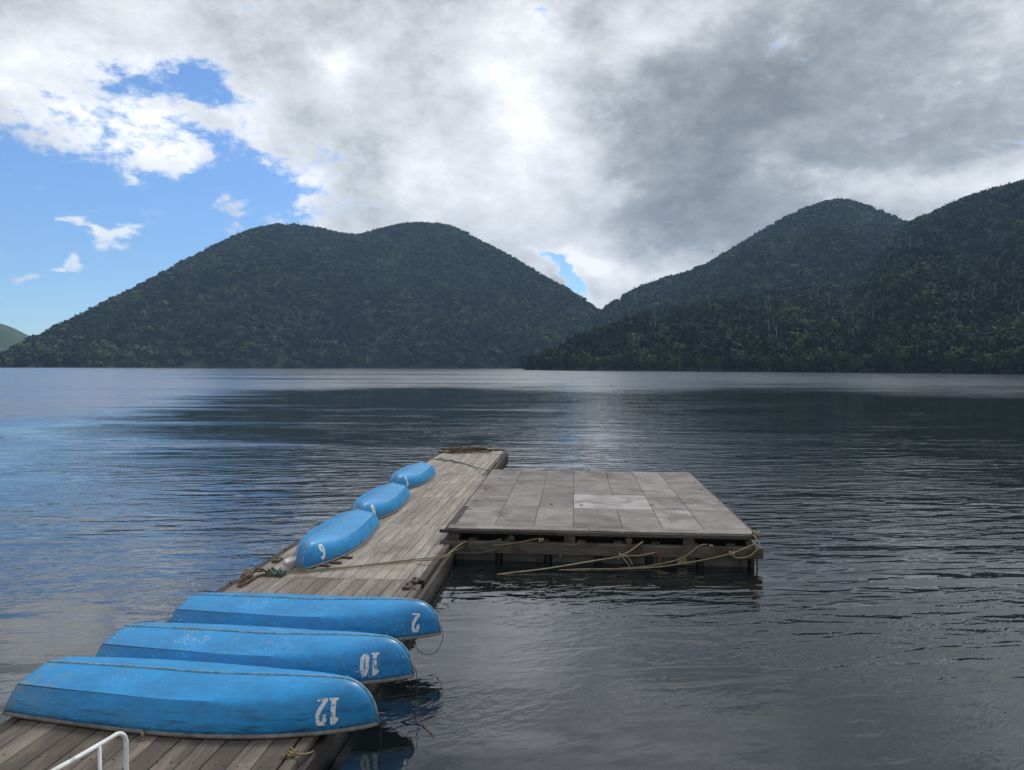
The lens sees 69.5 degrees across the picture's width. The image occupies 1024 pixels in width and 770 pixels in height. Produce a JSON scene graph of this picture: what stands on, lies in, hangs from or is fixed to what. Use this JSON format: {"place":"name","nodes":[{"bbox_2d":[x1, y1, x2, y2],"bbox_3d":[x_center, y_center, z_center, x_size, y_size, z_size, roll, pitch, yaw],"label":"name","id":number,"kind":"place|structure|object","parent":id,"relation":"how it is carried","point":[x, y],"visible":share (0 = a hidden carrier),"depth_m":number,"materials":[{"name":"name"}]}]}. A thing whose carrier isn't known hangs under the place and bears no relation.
{"place":"outdoors","nodes":[
{"label":"outdoors","id":0,"kind":"place"},
{"bbox_2d":[0,324,28,352],"bbox_3d":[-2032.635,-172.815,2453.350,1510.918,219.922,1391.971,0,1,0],"label":"distant hill","id":1,"kind":"structure","parent":0,"point":[10,336],"depth_m":2382.15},
{"bbox_2d":[0,226,592,367],"bbox_3d":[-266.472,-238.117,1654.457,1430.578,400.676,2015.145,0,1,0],"label":"hill across","id":2,"kind":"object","parent":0,"point":[194,361],"visible":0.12,"depth_m":1299.00,"materials":[{"name":"green plant"}]},
{"bbox_2d":[0,221,600,367],"bbox_3d":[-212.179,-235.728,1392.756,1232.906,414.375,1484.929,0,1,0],"label":"forest","id":3,"kind":"object","parent":2,"relation":"on","point":[86,334],"visible":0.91,"depth_m":1425.07,"materials":[{"name":"green plant"}]},
{"bbox_2d":[0,367,1023,769],"bbox_3d":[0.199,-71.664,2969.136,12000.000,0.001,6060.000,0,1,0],"label":"water","id":4,"kind":"structure","parent":0,"point":[866,613],"depth_m":13.18,"materials":[{"name":"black liquid"}]},
{"bbox_2d":[0,448,507,769],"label":"dock","id":5,"kind":"object","parent":4,"relation":"on","point":[420,519],"visible":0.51,"depth_m":9.89,"materials":[{"name":"brown wood"}]},
{"bbox_2d":[51,731,128,769],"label":"handrail","id":6,"kind":"object","parent":5,"relation":"on","point":[123,735],"visible":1,"depth_m":4.58,"materials":[{"name":"white metal"}]},
{"bbox_2d":[2,656,380,761],"bbox_3d":[-2.693,2.833,6.422,3.256,0.796,0.970,0,1,10],"label":"rowing boat","id":7,"kind":"object","parent":5,"relation":"on","point":[178,698],"visible":1,"depth_m":6.11,"materials":[{"name":"blue plastic"}]},
{"bbox_2d":[236,568,267,587],"bbox_3d":[-3.627,2.685,10.307,0.308,0.160,0.679,0,1,0],"label":"rope","id":8,"kind":"object","parent":5,"relation":"on","point":[248,573],"visible":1,"depth_m":10.32,"materials":[{"name":"brown fabric"}]},
{"bbox_2d":[96,622,417,708],"bbox_3d":[-2.487,2.811,7.360,3.222,0.797,0.970,0,1,9],"label":"rowing boat","id":9,"kind":"object","parent":5,"relation":"on","point":[366,658],"visible":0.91,"depth_m":7.09,"materials":[{"name":"blue plastic"}]},
{"bbox_2d":[284,556,295,565],"bbox_3d":[-3.329,2.671,11.226,0.240,0.127,0.210,0,2,-23],"label":"foam block","id":10,"kind":"object","parent":5,"relation":"on","point":[290,561],"depth_m":11.13,"materials":[{"name":"white plastic"}]},
{"bbox_2d":[282,747,313,758],"bbox_3d":[-1.619,2.877,5.786,0.139,0.163,0.389,1,2,27],"label":"rope","id":11,"kind":"object","parent":5,"relation":"on","point":[293,753],"visible":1,"depth_m":5.65,"materials":[{"name":"beige fabric"}]},
{"bbox_2d":[169,592,442,654],"bbox_3d":[-2.295,2.679,8.439,3.092,0.588,0.970,0,1,8],"label":"rowing boat","id":12,"kind":"object","parent":5,"relation":"on","point":[399,619],"visible":0.91,"depth_m":8.16,"materials":[{"name":"blue plastic"}]},
{"bbox_2d":[320,564,329,566],"bbox_3d":[-2.866,2.695,11.055,0.300,0.030,0.050,1,2,17],"label":"wooden chock","id":13,"kind":"object","parent":5,"relation":"on","point":[324,565],"visible":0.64,"depth_m":11.02,"materials":[{"name":"brown wood"}]},
{"bbox_2d":[329,561,341,563],"bbox_3d":[-2.731,2.691,11.220,0.300,0.030,0.050,1,1,14],"label":"wooden chock","id":14,"kind":"object","parent":5,"relation":"on","point":[335,562],"visible":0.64,"depth_m":11.19,"materials":[{"name":"brown wood"}]},
{"bbox_2d":[295,509,379,568],"bbox_3d":[-2.967,2.476,12.341,0.970,0.382,3.095,0,1,4],"label":"rowing boat","id":15,"kind":"object","parent":5,"relation":"on","point":[336,537],"visible":1,"depth_m":11.77,"materials":[{"name":"blue plastic"}]},
{"bbox_2d":[341,556,352,558],"bbox_3d":[-2.633,2.684,11.520,0.300,0.030,0.050,0,1,11],"label":"wooden chock","id":16,"kind":"object","parent":5,"relation":"on","point":[347,557],"visible":0.64,"depth_m":11.49,"materials":[{"name":"wood"}]},
{"bbox_2d":[351,482,410,518],"bbox_3d":[-2.807,2.397,15.500,0.970,0.382,3.073,0,1,3],"label":"rowing boat","id":17,"kind":"object","parent":5,"relation":"on","point":[382,501],"visible":0.73,"depth_m":15.12,"materials":[{"name":"blue plastic"}]},
{"bbox_2d":[266,539,501,576],"bbox_3d":[-1.734,2.673,11.296,3.824,0.184,0.944,-1,2,-34],"label":"rope","id":18,"kind":"object","parent":5,"relation":"on","point":[273,571],"visible":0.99,"depth_m":10.72,"materials":[{"name":"fabric"}]},
{"bbox_2d":[388,462,435,488],"bbox_3d":[-2.647,2.305,19.139,0.970,0.382,3.098,0,1,4],"label":"rowing boat","id":19,"kind":"object","parent":5,"relation":"on","point":[414,475],"visible":0.84,"depth_m":18.59,"materials":[{"name":"blue plastic"}]},
{"bbox_2d":[287,538,543,572],"bbox_3d":[-1.433,2.644,11.460,4.255,0.153,0.911,-1,2,-35],"label":"rope","id":20,"kind":"object","parent":5,"relation":"on","point":[540,539],"visible":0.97,"depth_m":11.14,"materials":[{"name":"beige fabric"}]},
{"bbox_2d":[433,457,495,471],"bbox_3d":[-1.228,2.314,21.599,0.597,0.271,5.135,-1,2,-25],"label":"rope","id":21,"kind":"object","parent":5,"relation":"on","point":[460,462],"visible":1,"depth_m":22.84,"materials":[{"name":"fabric"}]},
{"bbox_2d":[438,446,491,452],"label":"rope","id":22,"kind":"object","parent":5,"relation":"on","point":[462,449],"visible":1,"depth_m":25.50,"materials":[{"name":"brown fabric"}]},
{"bbox_2d":[401,706,434,722],"bbox_3d":[-0.899,3.072,6.864,0.367,0.181,0.055,0,1,0],"label":"branch","id":23,"kind":"object","parent":4,"relation":"in","point":[417,715],"visible":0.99,"depth_m":6.86,"materials":[{"name":"black wood"}]},
{"bbox_2d":[439,470,763,567],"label":"floating platform","id":24,"kind":"structure","parent":4,"relation":"on","point":[576,516],"depth_m":13.14,"materials":[{"name":"grey wood"}]},
{"bbox_2d":[455,546,500,553],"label":"rope","id":25,"kind":"object","parent":24,"relation":"attached to","point":[478,552],"visible":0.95,"depth_m":12.38,"materials":[{"name":"brown fabric"}]},
{"bbox_2d":[501,541,654,573],"bbox_3d":[0.877,2.825,11.982,3.004,0.473,0.166,0,1,-10],"label":"rope","id":26,"kind":"object","parent":24,"relation":"attached to","point":[621,555],"visible":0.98,"depth_m":12.08,"materials":[{"name":"brown fabric"}]},
{"bbox_2d":[562,530,759,569],"bbox_3d":[2.221,2.712,12.050,3.691,0.662,0.211,0,1,-1],"label":"rope","id":27,"kind":"object","parent":24,"relation":"attached to","point":[754,533],"visible":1,"depth_m":12.02,"materials":[{"name":"beige fabric"}]},
{"bbox_2d":[621,544,712,567],"bbox_3d":[2.380,2.820,12.149,1.842,0.419,0.100,0,1,0],"label":"rope","id":28,"kind":"object","parent":24,"relation":"hanging from","point":[710,545],"visible":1,"depth_m":12.12,"materials":[{"name":"beige fabric"}]},
{"bbox_2d":[0,0,1023,335],"label":"sky","id":29,"kind":"structure","parent":0,"point":[608,148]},
{"bbox_2d":[608,206,893,313],"bbox_3d":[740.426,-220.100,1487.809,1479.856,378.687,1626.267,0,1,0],"label":"hill","id":30,"kind":"structure","parent":0,"point":[778,274],"depth_m":1227.31,"materials":[{"name":"green plant"}]},
{"bbox_2d":[507,198,907,367],"bbox_3d":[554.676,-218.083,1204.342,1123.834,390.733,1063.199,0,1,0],"label":"forest","id":31,"kind":"object","parent":30,"relation":"on","point":[711,279],"visible":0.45,"depth_m":1296.44,"materials":[{"name":"green plant"}]},
{"bbox_2d":[524,205,1023,373],"bbox_3d":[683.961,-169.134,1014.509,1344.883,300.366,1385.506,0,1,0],"label":"hill","id":32,"kind":"structure","parent":0,"point":[1002,232],"depth_m":562.47,"materials":[{"name":"green plant"}]},
{"bbox_2d":[582,358,589,368],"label":"shore tree","id":33,"kind":"object","parent":32,"relation":"on","point":[584,362],"visible":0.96,"depth_m":622.73,"materials":[{"name":"green plant"}]},
{"bbox_2d":[586,361,592,368],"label":"shore tree","id":34,"kind":"object","parent":32,"relation":"on","point":[589,364],"visible":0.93,"depth_m":620.26,"materials":[{"name":"green plant"}]},
{"bbox_2d":[595,355,609,370],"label":"shore tree","id":35,"kind":"object","parent":32,"relation":"on","point":[602,362],"visible":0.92,"depth_m":611.68,"materials":[{"name":"green plant"}]},
{"bbox_2d":[639,354,656,369],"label":"shore tree","id":36,"kind":"object","parent":32,"relation":"on","point":[648,361],"visible":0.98,"depth_m":584.86,"materials":[{"name":"green plant"}]},
{"bbox_2d":[653,359,662,367],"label":"shore tree","id":37,"kind":"object","parent":32,"relation":"on","point":[657,364],"visible":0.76,"depth_m":582.58,"materials":[{"name":"green plant"}]},
{"bbox_2d":[670,359,677,369],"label":"shore tree","id":38,"kind":"object","parent":32,"relation":"on","point":[674,365],"visible":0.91,"depth_m":570.39,"materials":[{"name":"green plant"}]},
{"bbox_2d":[694,352,711,370],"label":"shore tree","id":39,"kind":"object","parent":32,"relation":"on","point":[699,362],"visible":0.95,"depth_m":552.85,"materials":[{"name":"green plant"}]},
{"bbox_2d":[747,354,759,368],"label":"shore tree","id":40,"kind":"object","parent":32,"relation":"on","point":[751,357],"visible":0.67,"depth_m":523.56,"materials":[{"name":"green plant"}]},
{"bbox_2d":[517,179,1023,373],"bbox_3d":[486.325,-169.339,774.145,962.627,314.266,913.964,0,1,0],"label":"forest","id":41,"kind":"object","parent":32,"relation":"on","point":[911,286],"visible":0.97,"depth_m":634.88,"materials":[{"name":"green plant"}]},
{"bbox_2d":[798,352,812,371],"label":"shore tree","id":42,"kind":"object","parent":32,"relation":"on","point":[811,355],"visible":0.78,"depth_m":491.85,"materials":[{"name":"green plant"}]},
{"bbox_2d":[809,360,817,371],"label":"shore tree","id":43,"kind":"object","parent":32,"relation":"on","point":[812,368],"visible":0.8,"depth_m":489.54,"materials":[{"name":"green plant"}]},
{"bbox_2d":[823,351,839,371],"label":"shore tree","id":44,"kind":"object","parent":32,"relation":"on","point":[834,354],"visible":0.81,"depth_m":479.83,"materials":[{"name":"green plant"}]},
{"bbox_2d":[831,360,841,371],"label":"shore tree","id":45,"kind":"object","parent":32,"relation":"on","point":[835,365],"visible":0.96,"depth_m":478.58,"materials":[{"name":"green plant"}]},
{"bbox_2d":[846,358,855,371],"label":"shore tree","id":46,"kind":"object","parent":32,"relation":"on","point":[851,365],"visible":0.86,"depth_m":475.43,"materials":[{"name":"green plant"}]},
{"bbox_2d":[849,353,865,368],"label":"shore tree","id":47,"kind":"object","parent":32,"relation":"on","point":[854,356],"visible":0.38,"depth_m":478.26,"materials":[{"name":"green plant"}]},
{"bbox_2d":[853,357,870,372],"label":"shore tree","id":48,"kind":"object","parent":32,"relation":"on","point":[860,360],"visible":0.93,"depth_m":467.63,"materials":[{"name":"green plant"}]},
{"bbox_2d":[859,354,869,370],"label":"shore tree","id":49,"kind":"object","parent":32,"relation":"on","point":[864,357],"visible":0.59,"depth_m":469.17,"materials":[{"name":"green plant"}]},
{"bbox_2d":[868,357,876,372],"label":"shore tree","id":50,"kind":"object","parent":32,"relation":"on","point":[871,363],"visible":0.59,"depth_m":461.63,"materials":[{"name":"green plant"}]},
{"bbox_2d":[907,360,915,372],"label":"shore tree","id":51,"kind":"object","parent":32,"relation":"on","point":[912,366],"visible":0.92,"depth_m":445.61,"materials":[{"name":"green plant"}]},
{"bbox_2d":[938,350,962,372],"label":"shore tree","id":52,"kind":"object","parent":32,"relation":"on","point":[950,354],"visible":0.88,"depth_m":429.10,"materials":[{"name":"green plant"}]},
{"bbox_2d":[979,355,999,373],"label":"shore tree","id":53,"kind":"object","parent":32,"relation":"on","point":[986,360],"visible":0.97,"depth_m":409.66,"materials":[{"name":"green plant"}]},
{"bbox_2d":[995,347,1018,372],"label":"shore tree","id":54,"kind":"object","parent":32,"relation":"on","point":[1012,353],"visible":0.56,"depth_m":405.48,"materials":[{"name":"green plant"}]},
{"bbox_2d":[1004,359,1015,373],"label":"shore tree","id":55,"kind":"object","parent":32,"relation":"on","point":[1011,366],"visible":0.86,"depth_m":401.28,"materials":[{"name":"green plant"}]}
]}

